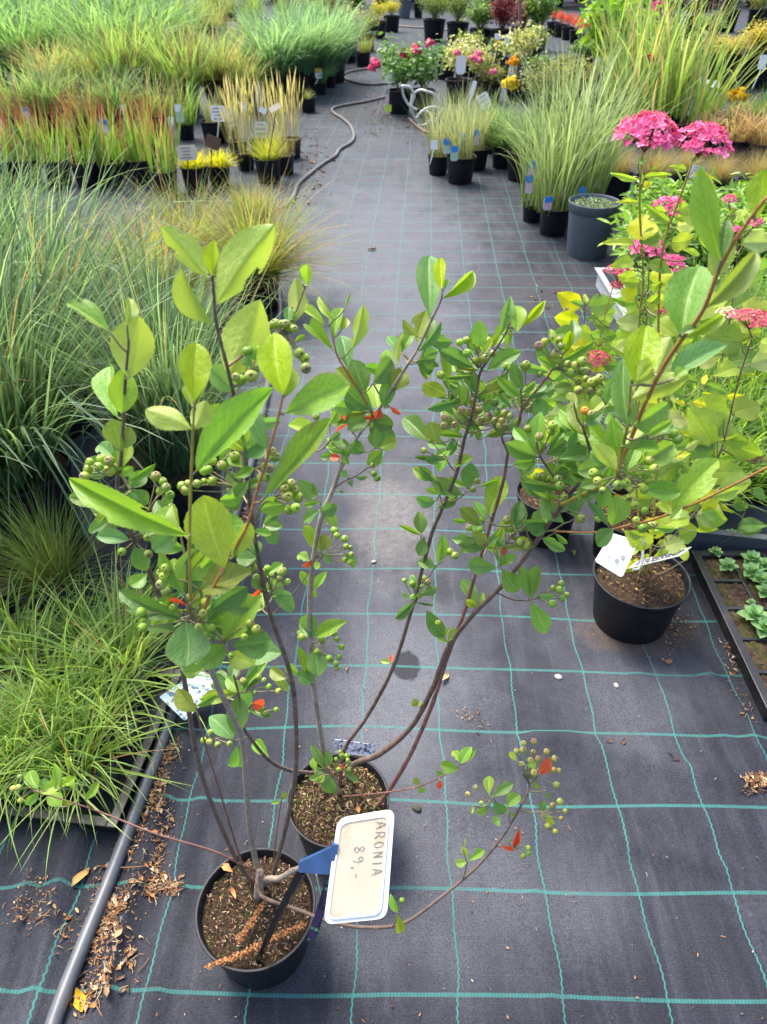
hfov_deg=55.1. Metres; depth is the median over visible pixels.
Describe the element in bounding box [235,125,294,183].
potted grass
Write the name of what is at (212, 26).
potted grass
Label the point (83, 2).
potted grass
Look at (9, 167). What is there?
potted grass
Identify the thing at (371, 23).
potted shrub
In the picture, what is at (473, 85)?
plant tag
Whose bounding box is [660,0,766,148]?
potted grass
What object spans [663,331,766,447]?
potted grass
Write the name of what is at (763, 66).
plant tag
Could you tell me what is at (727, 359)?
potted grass
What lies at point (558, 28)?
potted flower
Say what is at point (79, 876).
dead leaf
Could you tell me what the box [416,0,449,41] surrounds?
potted shrub
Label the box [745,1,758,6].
potted shrub
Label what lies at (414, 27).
hose
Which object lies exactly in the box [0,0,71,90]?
potted grass
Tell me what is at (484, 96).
plant tag
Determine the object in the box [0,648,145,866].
potted grass
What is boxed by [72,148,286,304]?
potted grass
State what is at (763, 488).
potted grass
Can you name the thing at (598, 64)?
plant tag
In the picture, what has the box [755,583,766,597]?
seedling
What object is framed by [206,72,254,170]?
potted grass
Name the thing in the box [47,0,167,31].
potted grass
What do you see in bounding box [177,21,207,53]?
potted grass
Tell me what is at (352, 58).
potted shrub
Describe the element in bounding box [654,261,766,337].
potted grass
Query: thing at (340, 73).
potted grass
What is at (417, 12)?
potted shrub
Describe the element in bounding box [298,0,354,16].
potted shrub
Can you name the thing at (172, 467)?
potted grass
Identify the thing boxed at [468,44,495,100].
potted shrub
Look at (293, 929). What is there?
dried flower spike
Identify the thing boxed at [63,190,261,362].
potted grass
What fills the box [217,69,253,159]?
potted grass
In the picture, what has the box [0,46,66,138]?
potted grass
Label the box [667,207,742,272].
potted perennial
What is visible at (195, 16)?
potted grass
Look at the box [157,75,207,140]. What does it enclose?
potted grass
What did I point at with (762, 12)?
potted shrub
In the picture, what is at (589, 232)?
potted thyme
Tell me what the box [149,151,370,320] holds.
potted grass
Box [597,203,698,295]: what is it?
potted perennial
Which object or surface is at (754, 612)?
seedling
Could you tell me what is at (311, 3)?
potted grass
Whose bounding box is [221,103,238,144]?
potted grass
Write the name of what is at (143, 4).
potted grass
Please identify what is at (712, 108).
potted grass
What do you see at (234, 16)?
potted grass
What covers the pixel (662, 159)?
potted grass
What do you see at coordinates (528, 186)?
plant tag
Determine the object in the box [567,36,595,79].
potted shrub
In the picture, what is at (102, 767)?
potted grass
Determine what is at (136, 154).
potted grass
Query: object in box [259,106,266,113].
plant tag
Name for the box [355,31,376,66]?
potted grass
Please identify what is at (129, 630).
potted grass
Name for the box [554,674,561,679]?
pebble
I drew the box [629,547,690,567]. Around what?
plant tag
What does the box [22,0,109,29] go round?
potted grass
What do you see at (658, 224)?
potted perennial
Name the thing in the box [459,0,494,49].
potted shrub
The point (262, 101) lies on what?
potted grass
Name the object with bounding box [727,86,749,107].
flower
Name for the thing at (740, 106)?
potted grass
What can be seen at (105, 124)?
plant tag
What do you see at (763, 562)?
seedling
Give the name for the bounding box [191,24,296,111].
potted grass
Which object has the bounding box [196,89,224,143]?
potted grass
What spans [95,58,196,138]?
potted grass
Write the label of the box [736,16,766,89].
golden conifer
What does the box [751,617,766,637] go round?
seedling
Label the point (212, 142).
price card
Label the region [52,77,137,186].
potted grass
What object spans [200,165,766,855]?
chokeberry bush
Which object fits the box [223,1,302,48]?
potted grass
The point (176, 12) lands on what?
potted grass
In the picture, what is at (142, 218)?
price card
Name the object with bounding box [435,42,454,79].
potted shrub
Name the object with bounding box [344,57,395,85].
hose
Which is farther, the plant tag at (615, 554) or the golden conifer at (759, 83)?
the golden conifer at (759, 83)
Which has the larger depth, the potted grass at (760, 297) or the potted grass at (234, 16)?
the potted grass at (234, 16)
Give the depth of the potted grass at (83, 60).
8.20 m
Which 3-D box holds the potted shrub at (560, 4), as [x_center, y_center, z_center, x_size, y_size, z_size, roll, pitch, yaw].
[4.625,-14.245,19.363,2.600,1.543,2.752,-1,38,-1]
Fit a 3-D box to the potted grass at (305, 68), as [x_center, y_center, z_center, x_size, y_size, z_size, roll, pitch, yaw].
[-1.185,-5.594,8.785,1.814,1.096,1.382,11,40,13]
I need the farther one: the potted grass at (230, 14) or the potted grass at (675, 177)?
the potted grass at (230, 14)
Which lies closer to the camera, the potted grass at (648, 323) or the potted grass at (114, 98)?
the potted grass at (648, 323)
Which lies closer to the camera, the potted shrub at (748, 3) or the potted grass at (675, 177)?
the potted grass at (675, 177)
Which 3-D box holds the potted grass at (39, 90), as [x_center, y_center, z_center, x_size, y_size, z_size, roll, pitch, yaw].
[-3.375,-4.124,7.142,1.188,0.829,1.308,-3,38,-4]
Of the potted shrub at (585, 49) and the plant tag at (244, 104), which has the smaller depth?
the plant tag at (244, 104)
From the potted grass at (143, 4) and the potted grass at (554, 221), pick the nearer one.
the potted grass at (554, 221)
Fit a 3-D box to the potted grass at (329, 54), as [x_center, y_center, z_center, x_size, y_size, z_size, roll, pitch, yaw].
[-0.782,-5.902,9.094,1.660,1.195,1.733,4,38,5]
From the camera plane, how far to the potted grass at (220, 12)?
12.93 m
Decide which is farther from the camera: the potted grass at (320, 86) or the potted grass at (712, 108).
the potted grass at (320, 86)
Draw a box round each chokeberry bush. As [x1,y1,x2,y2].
[10,224,567,989]
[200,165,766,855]
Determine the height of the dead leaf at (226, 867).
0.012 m
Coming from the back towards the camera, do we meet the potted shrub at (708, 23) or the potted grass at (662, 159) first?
the potted shrub at (708, 23)
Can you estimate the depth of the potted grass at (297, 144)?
6.44 m
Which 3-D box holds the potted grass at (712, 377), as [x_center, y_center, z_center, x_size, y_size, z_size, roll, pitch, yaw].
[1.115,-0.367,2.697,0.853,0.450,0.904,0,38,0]
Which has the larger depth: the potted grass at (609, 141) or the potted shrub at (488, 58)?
the potted shrub at (488, 58)
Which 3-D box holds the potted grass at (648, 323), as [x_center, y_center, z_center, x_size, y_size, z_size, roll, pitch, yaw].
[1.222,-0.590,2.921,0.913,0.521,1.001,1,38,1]
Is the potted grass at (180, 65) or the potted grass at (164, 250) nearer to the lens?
the potted grass at (164, 250)
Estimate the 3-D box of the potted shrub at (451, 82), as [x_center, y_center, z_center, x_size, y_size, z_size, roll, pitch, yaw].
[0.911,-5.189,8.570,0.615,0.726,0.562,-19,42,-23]
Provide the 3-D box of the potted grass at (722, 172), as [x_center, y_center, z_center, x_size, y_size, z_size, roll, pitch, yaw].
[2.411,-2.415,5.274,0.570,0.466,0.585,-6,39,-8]
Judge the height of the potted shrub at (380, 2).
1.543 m
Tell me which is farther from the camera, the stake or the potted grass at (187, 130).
the stake
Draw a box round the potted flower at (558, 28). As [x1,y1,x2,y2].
[554,11,567,37]
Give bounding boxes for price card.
[120,213,132,232]
[129,207,145,229]
[176,145,196,180]
[205,134,220,172]
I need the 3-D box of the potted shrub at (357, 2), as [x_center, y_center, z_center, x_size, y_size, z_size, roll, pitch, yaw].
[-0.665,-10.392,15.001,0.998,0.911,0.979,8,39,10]
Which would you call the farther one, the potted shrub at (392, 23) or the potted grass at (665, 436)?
the potted shrub at (392, 23)
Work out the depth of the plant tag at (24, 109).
5.86 m
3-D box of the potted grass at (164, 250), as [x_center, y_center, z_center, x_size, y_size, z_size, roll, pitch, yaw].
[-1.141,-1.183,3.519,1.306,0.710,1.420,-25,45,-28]
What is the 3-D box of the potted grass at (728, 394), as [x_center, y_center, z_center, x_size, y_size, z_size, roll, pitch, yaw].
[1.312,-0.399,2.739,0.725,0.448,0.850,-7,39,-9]
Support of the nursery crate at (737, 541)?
on the ground at (640, 802)
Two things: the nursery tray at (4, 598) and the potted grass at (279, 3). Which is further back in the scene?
the potted grass at (279, 3)
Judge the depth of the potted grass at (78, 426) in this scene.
2.72 m
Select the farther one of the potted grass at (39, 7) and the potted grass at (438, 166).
the potted grass at (39, 7)
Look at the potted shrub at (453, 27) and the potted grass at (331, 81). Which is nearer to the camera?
the potted grass at (331, 81)
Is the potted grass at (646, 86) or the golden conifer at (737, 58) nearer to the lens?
the potted grass at (646, 86)
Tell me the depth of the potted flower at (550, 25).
14.29 m
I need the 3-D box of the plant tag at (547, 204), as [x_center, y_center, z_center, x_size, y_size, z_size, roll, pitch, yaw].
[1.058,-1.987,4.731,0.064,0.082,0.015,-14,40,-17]
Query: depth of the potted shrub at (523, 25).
12.53 m
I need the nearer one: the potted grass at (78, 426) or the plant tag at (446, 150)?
the potted grass at (78, 426)
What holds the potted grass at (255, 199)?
on the ground at (640, 802)
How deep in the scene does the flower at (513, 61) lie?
8.19 m
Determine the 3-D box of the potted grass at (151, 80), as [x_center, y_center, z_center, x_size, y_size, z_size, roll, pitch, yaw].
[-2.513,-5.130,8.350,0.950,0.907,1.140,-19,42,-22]
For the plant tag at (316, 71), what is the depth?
9.03 m
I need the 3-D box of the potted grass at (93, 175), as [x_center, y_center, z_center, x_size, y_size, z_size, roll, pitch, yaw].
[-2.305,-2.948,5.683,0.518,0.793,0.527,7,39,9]
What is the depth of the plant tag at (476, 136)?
5.93 m
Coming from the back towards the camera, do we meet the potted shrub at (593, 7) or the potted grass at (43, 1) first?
the potted grass at (43, 1)
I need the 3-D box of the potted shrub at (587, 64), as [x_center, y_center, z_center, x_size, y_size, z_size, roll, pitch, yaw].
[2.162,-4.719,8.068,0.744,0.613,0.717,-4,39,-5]
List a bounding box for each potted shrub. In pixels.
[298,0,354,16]
[323,0,373,62]
[333,0,365,27]
[350,2,380,50]
[366,0,388,38]
[376,0,388,5]
[383,0,402,31]
[398,0,410,18]
[414,0,422,17]
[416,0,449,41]
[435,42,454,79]
[437,28,488,103]
[438,0,477,44]
[448,29,488,77]
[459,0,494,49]
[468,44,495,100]
[472,60,510,103]
[482,0,532,53]
[488,36,511,79]
[491,21,548,100]
[512,0,533,42]
[513,50,584,116]
[516,0,561,50]
[517,22,555,68]
[523,50,557,98]
[550,82,571,112]
[552,0,563,6]
[552,53,576,71]
[553,52,606,114]
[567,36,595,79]
[575,0,670,107]
[649,10,695,63]
[651,0,683,35]
[671,31,721,94]
[673,0,725,39]
[694,10,729,57]
[714,0,747,31]
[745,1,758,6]
[746,0,766,31]
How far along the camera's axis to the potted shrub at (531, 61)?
8.81 m
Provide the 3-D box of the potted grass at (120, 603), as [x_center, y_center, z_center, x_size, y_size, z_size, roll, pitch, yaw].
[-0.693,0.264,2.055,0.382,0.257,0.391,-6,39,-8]
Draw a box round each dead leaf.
[71,867,89,886]
[73,988,85,1011]
[221,863,232,872]
[230,886,235,898]
[442,673,448,679]
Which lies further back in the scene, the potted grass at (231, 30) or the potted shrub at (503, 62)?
the potted grass at (231, 30)
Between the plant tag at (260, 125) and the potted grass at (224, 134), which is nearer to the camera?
the plant tag at (260, 125)
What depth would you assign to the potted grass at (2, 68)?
9.14 m
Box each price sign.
[256,810,393,963]
[265,103,280,175]
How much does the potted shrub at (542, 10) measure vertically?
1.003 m
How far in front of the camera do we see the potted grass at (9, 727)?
1.70 m
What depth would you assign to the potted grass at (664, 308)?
3.27 m
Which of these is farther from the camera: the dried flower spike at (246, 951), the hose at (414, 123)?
the hose at (414, 123)
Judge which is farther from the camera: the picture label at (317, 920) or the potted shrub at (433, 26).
the potted shrub at (433, 26)
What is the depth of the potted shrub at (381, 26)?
13.81 m
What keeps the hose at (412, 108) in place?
on the ground at (640, 802)
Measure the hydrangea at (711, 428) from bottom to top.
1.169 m
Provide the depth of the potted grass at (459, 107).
6.39 m
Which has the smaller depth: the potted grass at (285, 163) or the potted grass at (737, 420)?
the potted grass at (737, 420)
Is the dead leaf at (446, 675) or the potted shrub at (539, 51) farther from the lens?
the potted shrub at (539, 51)
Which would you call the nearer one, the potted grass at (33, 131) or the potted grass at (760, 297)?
the potted grass at (760, 297)
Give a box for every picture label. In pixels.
[160,671,212,719]
[307,874,328,939]
[333,739,374,756]
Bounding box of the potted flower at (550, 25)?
[547,10,560,35]
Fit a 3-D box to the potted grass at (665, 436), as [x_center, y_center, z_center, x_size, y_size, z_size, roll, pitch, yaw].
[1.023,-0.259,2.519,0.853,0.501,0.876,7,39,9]
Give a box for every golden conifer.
[706,33,755,91]
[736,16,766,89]
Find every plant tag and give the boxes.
[23,107,30,134]
[99,119,107,131]
[174,105,183,122]
[210,105,225,136]
[226,106,234,137]
[239,102,246,144]
[254,122,267,147]
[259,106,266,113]
[315,68,321,83]
[385,104,390,111]
[386,71,392,105]
[429,140,437,164]
[443,138,450,153]
[450,146,457,160]
[455,55,465,98]
[458,132,464,146]
[468,81,476,104]
[472,130,478,144]
[477,92,491,108]
[492,33,500,64]
[503,34,509,58]
[525,175,533,193]
[527,161,536,176]
[543,196,552,209]
[579,187,585,193]
[592,57,603,95]
[595,534,635,576]
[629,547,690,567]
[690,165,704,178]
[751,55,766,89]
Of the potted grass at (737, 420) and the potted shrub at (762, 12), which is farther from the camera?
the potted shrub at (762, 12)
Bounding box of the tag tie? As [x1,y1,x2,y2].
[632,538,643,570]
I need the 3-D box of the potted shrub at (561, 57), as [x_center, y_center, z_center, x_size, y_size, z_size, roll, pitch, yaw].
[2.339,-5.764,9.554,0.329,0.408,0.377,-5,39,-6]
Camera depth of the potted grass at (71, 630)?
1.98 m
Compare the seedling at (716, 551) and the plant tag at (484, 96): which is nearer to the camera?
the seedling at (716, 551)
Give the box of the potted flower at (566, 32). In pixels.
[561,13,574,39]
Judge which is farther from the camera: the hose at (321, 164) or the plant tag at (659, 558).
the hose at (321, 164)
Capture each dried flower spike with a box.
[204,941,261,969]
[235,900,267,943]
[270,921,307,942]
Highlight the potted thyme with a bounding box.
[566,194,620,259]
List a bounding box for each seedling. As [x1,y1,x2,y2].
[708,546,722,556]
[719,557,738,570]
[736,603,766,622]
[741,550,762,564]
[742,562,760,576]
[746,598,755,603]
[747,570,766,584]
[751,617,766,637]
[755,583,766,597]
[758,557,766,570]
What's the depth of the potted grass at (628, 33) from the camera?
7.36 m
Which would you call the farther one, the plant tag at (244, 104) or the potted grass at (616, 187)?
the plant tag at (244, 104)
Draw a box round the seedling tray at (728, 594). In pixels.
[692,550,766,720]
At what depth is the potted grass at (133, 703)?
1.77 m
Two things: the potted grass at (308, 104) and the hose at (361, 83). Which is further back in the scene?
the hose at (361, 83)
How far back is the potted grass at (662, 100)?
6.68 m
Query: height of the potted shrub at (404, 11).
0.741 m
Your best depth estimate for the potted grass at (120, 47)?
7.80 m
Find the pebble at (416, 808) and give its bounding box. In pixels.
[412,804,421,811]
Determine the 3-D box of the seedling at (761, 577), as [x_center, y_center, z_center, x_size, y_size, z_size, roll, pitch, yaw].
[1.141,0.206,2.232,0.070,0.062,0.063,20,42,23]
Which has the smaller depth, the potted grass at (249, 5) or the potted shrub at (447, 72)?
the potted shrub at (447, 72)
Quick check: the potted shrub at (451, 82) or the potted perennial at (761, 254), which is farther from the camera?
the potted shrub at (451, 82)
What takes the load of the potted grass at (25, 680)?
in the nursery tray at (101, 822)
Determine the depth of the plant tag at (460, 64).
8.08 m
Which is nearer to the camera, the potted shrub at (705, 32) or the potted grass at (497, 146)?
the potted grass at (497, 146)
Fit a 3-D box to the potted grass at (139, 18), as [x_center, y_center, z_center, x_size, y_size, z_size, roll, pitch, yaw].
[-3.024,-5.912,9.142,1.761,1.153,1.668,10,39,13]
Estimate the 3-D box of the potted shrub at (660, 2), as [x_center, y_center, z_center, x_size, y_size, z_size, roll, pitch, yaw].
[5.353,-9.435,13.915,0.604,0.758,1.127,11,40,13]
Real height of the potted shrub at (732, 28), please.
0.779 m
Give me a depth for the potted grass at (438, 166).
6.03 m
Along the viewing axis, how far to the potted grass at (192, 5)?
14.51 m
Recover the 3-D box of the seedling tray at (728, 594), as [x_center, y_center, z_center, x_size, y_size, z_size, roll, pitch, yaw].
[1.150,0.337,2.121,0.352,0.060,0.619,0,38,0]
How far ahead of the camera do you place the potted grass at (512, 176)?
5.91 m
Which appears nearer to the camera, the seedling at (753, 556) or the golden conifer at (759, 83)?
the seedling at (753, 556)
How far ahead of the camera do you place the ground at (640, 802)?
1.86 m
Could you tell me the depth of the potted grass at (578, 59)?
5.10 m
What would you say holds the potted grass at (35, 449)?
in the nursery tray at (4, 598)
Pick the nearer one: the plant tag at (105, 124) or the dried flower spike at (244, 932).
the dried flower spike at (244, 932)
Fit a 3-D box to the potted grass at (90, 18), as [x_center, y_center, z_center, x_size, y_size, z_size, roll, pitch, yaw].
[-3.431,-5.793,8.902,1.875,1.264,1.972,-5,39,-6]
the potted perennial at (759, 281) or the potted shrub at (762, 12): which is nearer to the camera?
the potted perennial at (759, 281)
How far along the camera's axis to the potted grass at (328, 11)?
10.70 m
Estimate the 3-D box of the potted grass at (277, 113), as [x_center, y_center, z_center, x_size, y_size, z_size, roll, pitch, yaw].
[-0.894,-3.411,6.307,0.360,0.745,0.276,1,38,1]
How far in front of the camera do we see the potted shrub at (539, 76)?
7.58 m
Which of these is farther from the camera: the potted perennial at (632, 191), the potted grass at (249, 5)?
the potted grass at (249, 5)
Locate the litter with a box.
[1,87,766,1022]
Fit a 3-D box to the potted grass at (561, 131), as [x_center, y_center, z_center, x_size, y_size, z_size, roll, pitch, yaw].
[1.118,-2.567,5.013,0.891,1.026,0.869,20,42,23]
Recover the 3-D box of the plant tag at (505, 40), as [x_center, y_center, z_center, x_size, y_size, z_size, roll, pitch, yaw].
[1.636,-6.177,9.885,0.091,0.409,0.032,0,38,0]
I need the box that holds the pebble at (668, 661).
[665,659,672,663]
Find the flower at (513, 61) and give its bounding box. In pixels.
[507,55,518,106]
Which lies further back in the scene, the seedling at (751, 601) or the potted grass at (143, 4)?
the potted grass at (143, 4)
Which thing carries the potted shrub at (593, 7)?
on the ground at (640, 802)
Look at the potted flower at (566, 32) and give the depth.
13.66 m
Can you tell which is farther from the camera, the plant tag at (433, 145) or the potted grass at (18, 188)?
the plant tag at (433, 145)
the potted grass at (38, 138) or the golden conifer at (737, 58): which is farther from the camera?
the golden conifer at (737, 58)
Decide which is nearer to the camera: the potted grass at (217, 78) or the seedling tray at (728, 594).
the seedling tray at (728, 594)
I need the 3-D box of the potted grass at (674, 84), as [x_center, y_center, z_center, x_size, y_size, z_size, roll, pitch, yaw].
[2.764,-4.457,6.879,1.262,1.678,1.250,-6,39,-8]
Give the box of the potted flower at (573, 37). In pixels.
[569,13,583,43]
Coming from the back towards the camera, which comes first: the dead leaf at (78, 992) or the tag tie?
the tag tie
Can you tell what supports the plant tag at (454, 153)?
in the potted grass at (460, 170)
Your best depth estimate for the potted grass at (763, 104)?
6.86 m
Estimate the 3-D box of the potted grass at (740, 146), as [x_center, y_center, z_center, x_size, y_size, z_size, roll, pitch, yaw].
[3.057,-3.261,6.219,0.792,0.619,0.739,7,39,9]
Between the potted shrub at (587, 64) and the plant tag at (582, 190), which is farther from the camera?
the potted shrub at (587, 64)
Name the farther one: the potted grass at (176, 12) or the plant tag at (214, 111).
the potted grass at (176, 12)
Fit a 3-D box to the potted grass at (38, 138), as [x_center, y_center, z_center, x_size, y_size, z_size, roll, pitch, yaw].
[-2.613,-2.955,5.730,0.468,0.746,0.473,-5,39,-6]
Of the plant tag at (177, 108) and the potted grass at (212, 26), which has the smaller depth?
the plant tag at (177, 108)
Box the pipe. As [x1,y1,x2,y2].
[44,282,282,1023]
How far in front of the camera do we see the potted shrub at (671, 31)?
9.82 m
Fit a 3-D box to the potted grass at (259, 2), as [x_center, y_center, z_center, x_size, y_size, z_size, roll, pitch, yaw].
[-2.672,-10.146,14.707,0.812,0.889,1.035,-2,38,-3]
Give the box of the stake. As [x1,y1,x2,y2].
[518,0,521,68]
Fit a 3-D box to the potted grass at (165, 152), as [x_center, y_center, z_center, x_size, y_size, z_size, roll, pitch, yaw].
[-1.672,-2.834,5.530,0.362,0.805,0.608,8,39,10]
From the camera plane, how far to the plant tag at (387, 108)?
8.15 m
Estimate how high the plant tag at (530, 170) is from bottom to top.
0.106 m
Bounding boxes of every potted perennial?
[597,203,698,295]
[616,191,737,272]
[619,176,721,259]
[621,166,738,214]
[623,259,686,325]
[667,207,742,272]
[676,258,759,301]
[684,165,766,260]
[704,198,766,279]
[721,171,766,261]
[734,214,766,278]
[748,253,766,299]
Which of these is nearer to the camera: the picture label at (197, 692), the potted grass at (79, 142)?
the picture label at (197, 692)
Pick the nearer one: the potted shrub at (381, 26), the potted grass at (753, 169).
the potted grass at (753, 169)
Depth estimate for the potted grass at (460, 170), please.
5.80 m
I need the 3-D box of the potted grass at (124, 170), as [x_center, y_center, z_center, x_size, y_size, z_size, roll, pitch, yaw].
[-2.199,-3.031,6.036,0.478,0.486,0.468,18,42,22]
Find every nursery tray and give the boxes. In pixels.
[0,571,19,616]
[0,655,180,832]
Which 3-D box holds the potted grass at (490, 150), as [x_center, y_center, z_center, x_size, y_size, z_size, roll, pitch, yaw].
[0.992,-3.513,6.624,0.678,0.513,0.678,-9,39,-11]
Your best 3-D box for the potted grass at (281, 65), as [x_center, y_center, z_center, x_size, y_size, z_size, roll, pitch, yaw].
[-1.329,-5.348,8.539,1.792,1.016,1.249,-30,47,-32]
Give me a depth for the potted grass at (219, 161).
5.82 m
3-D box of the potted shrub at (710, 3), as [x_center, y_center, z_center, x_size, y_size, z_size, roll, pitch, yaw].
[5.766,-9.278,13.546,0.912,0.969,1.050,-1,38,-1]
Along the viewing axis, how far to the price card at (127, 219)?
4.51 m
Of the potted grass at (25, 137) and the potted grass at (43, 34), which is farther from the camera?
the potted grass at (43, 34)
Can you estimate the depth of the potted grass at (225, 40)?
10.32 m
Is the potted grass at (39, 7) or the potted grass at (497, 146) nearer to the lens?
the potted grass at (497, 146)
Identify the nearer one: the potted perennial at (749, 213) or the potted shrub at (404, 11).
the potted perennial at (749, 213)
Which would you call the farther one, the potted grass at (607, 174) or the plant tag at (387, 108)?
the plant tag at (387, 108)
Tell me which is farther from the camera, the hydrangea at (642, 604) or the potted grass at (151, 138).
the potted grass at (151, 138)
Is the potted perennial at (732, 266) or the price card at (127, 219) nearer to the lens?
the potted perennial at (732, 266)
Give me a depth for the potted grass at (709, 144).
6.52 m
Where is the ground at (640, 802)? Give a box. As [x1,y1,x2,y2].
[0,0,766,1023]
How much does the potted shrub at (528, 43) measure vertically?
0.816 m
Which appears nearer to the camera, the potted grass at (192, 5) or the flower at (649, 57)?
the flower at (649, 57)
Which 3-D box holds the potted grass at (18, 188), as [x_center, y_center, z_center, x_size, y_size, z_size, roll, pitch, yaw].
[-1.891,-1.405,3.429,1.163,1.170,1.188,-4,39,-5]
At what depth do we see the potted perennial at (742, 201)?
4.27 m
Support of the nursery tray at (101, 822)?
on the ground at (640, 802)
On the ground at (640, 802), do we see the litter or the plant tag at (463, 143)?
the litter
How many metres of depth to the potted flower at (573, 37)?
13.21 m
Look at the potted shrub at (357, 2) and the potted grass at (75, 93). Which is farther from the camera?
the potted shrub at (357, 2)
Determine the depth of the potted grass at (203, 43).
9.57 m
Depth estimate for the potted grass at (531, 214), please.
5.00 m
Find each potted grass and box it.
[0,0,45,20]
[0,0,57,91]
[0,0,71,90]
[0,0,78,32]
[0,27,90,112]
[0,44,82,136]
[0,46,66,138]
[0,69,255,439]
[0,77,42,185]
[0,98,19,186]
[0,100,83,248]
[0,126,160,317]
[0,138,280,566]
[0,140,316,545]
[0,467,127,633]
[0,517,28,585]
[0,536,251,765]
[0,552,121,736]
[0,562,159,711]
[0,575,176,836]
[0,621,202,802]
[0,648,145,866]
[0,655,157,849]
[0,661,190,878]
[1,0,100,90]
[5,0,75,18]
[5,0,169,58]
[5,86,76,185]
[17,97,49,164]
[18,10,131,99]
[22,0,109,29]
[27,61,118,136]
[32,73,107,187]
[45,96,83,159]
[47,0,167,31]
[48,1,177,115]
[49,0,111,12]
[49,187,284,319]
[50,48,157,137]
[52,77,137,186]
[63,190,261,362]
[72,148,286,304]
[73,0,203,56]
[79,559,188,652]
[86,79,166,184]
[95,0,218,48]
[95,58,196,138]
[96,119,132,177]
[102,1,222,117]
[108,0,195,17]
[109,14,195,106]
[127,92,157,165]
[134,80,185,195]
[148,0,192,48]
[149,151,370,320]
[155,16,271,107]
[157,0,218,46]
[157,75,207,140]
[174,146,215,192]
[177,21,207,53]
[182,0,216,32]
[186,0,233,39]
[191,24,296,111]
[192,25,219,82]
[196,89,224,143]
[198,146,239,186]
[200,11,232,45]
[204,172,304,233]
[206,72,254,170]
[208,5,328,101]
[209,20,233,56]
[214,0,239,30]
[214,8,249,63]
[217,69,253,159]
[221,0,348,97]
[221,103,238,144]
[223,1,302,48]
[225,0,265,27]
[230,9,257,50]
[233,69,265,156]
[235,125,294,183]
[236,0,264,23]
[242,0,332,27]
[254,68,295,151]
[255,84,294,175]
[259,0,375,91]
[269,68,304,159]
[272,0,300,18]
[283,0,364,30]
[288,0,383,82]
[295,0,333,22]
[297,87,315,112]
[310,62,333,94]
[326,61,341,87]
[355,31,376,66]
[403,77,466,175]
[423,76,483,145]
[429,74,492,184]
[449,80,505,170]
[459,86,538,168]
[468,91,523,153]
[484,31,639,237]
[491,97,553,182]
[493,51,609,199]
[498,90,612,222]
[506,95,554,141]
[514,35,670,202]
[521,9,644,201]
[554,8,689,194]
[573,0,740,118]
[584,0,689,139]
[584,0,723,142]
[586,262,766,373]
[599,117,629,168]
[599,357,766,441]
[601,146,650,203]
[601,372,766,519]
[612,293,766,433]
[619,375,766,511]
[620,255,766,348]
[623,0,749,138]
[624,136,695,205]
[640,293,766,395]
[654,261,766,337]
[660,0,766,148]
[660,144,708,192]
[662,377,766,505]
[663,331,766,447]
[666,338,766,456]
[678,105,730,159]
[685,145,761,198]
[690,298,766,395]
[698,95,722,121]
[706,87,766,168]
[719,89,766,168]
[719,91,758,134]
[728,141,766,195]
[747,82,766,138]
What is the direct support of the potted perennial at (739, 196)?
on the ground at (640, 802)
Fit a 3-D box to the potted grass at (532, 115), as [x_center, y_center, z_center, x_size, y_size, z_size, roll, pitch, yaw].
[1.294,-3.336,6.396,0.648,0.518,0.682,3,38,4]
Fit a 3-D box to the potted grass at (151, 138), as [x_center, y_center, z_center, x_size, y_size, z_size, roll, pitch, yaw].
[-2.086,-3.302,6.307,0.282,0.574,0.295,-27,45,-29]
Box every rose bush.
[368,31,437,114]
[399,38,496,112]
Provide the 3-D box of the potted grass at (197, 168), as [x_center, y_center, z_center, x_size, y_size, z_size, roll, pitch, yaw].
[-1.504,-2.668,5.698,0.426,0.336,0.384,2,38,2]
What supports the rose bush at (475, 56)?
on the ground at (640, 802)
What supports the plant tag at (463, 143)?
in the potted grass at (460, 170)
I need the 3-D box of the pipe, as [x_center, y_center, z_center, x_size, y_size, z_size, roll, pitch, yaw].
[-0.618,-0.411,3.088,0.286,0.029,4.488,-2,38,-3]
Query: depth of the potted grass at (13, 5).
10.66 m
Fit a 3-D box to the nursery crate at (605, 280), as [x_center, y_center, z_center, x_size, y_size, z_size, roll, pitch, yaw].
[1.773,-1.055,3.849,1.145,0.100,0.980,0,38,0]
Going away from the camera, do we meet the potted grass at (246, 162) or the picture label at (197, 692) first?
the picture label at (197, 692)
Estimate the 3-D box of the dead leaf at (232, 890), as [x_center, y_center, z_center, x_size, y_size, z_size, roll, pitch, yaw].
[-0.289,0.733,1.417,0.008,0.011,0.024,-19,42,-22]
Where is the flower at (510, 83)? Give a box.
[501,75,519,104]
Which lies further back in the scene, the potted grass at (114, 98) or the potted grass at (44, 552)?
the potted grass at (114, 98)
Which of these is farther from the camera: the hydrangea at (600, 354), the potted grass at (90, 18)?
the potted grass at (90, 18)
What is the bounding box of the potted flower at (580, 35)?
[577,19,590,40]
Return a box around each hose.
[269,96,385,215]
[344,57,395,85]
[399,25,446,30]
[401,84,443,124]
[407,117,481,141]
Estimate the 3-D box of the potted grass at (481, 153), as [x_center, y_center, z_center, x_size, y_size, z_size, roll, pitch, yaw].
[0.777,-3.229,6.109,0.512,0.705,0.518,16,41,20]
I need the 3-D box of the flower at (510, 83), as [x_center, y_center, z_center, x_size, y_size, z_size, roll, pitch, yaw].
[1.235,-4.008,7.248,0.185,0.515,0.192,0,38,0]
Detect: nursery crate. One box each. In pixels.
[595,267,733,320]
[663,400,766,551]
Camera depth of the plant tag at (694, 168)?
5.22 m
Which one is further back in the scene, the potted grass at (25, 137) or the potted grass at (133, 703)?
the potted grass at (25, 137)
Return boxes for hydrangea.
[516,263,641,547]
[593,109,733,643]
[593,193,766,557]
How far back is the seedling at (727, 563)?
2.27 m

